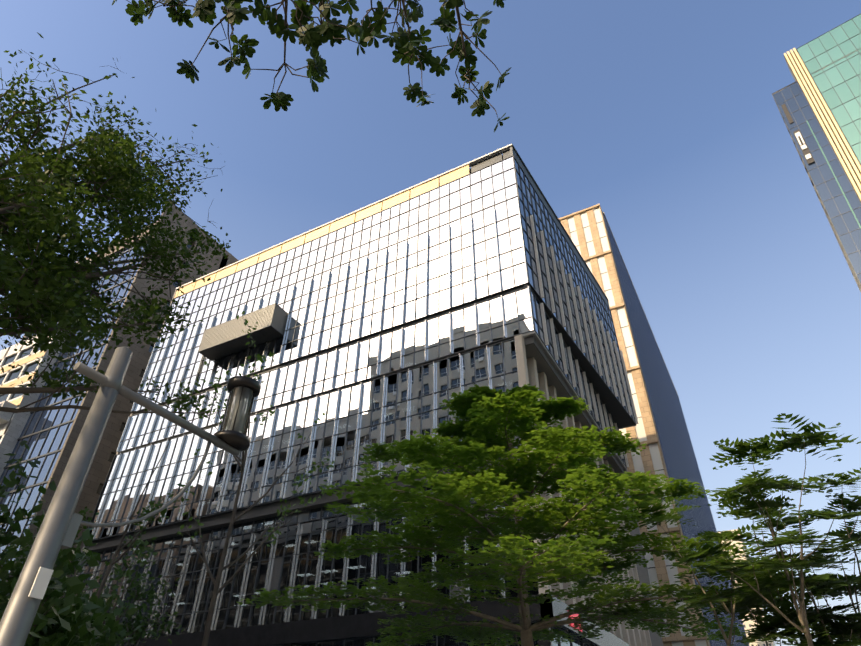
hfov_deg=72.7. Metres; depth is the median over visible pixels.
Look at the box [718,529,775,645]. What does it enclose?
building
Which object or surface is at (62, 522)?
street lamp
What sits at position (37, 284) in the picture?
tree
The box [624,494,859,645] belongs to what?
feathery tree
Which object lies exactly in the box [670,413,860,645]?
feathery tree
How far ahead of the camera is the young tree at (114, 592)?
20.79 m
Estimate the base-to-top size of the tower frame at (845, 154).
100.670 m
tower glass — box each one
[0,245,220,598]
[773,14,860,282]
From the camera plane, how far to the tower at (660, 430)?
95.99 m
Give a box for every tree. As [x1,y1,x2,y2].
[0,32,230,418]
[0,440,141,645]
[0,509,106,645]
[0,528,102,636]
[52,386,196,638]
[81,531,184,645]
[112,0,511,131]
[175,307,338,645]
[237,384,793,645]
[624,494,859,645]
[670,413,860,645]
[708,468,860,645]
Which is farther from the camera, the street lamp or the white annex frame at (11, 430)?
the white annex frame at (11, 430)
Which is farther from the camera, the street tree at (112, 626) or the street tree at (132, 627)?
the street tree at (132, 627)
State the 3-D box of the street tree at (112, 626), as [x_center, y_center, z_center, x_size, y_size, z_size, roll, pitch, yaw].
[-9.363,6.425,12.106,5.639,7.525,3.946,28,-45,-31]
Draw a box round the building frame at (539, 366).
[63,144,662,645]
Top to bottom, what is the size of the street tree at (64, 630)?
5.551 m
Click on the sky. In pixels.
(664, 116)
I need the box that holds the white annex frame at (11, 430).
[0,331,64,476]
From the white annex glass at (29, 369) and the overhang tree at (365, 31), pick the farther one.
the white annex glass at (29, 369)
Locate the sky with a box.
[0,0,860,645]
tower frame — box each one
[0,201,238,598]
[772,14,860,291]
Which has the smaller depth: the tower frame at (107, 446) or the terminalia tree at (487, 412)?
the terminalia tree at (487, 412)
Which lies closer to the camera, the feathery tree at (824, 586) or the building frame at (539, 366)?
the feathery tree at (824, 586)
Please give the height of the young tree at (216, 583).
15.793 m
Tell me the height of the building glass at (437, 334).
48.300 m
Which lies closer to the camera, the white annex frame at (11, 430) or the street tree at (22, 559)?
the street tree at (22, 559)
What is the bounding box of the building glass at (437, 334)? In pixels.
[63,156,634,645]
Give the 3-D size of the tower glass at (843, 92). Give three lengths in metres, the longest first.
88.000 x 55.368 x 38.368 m
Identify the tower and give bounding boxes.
[558,204,748,645]
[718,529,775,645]
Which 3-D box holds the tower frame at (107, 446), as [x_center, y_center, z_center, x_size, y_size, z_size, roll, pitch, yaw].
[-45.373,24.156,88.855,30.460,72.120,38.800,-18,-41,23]
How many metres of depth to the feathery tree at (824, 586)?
10.90 m
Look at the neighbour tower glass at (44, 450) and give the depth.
75.06 m
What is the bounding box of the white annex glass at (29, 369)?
[0,343,44,439]
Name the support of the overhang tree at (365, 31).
on the pavement
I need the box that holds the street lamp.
[0,347,260,645]

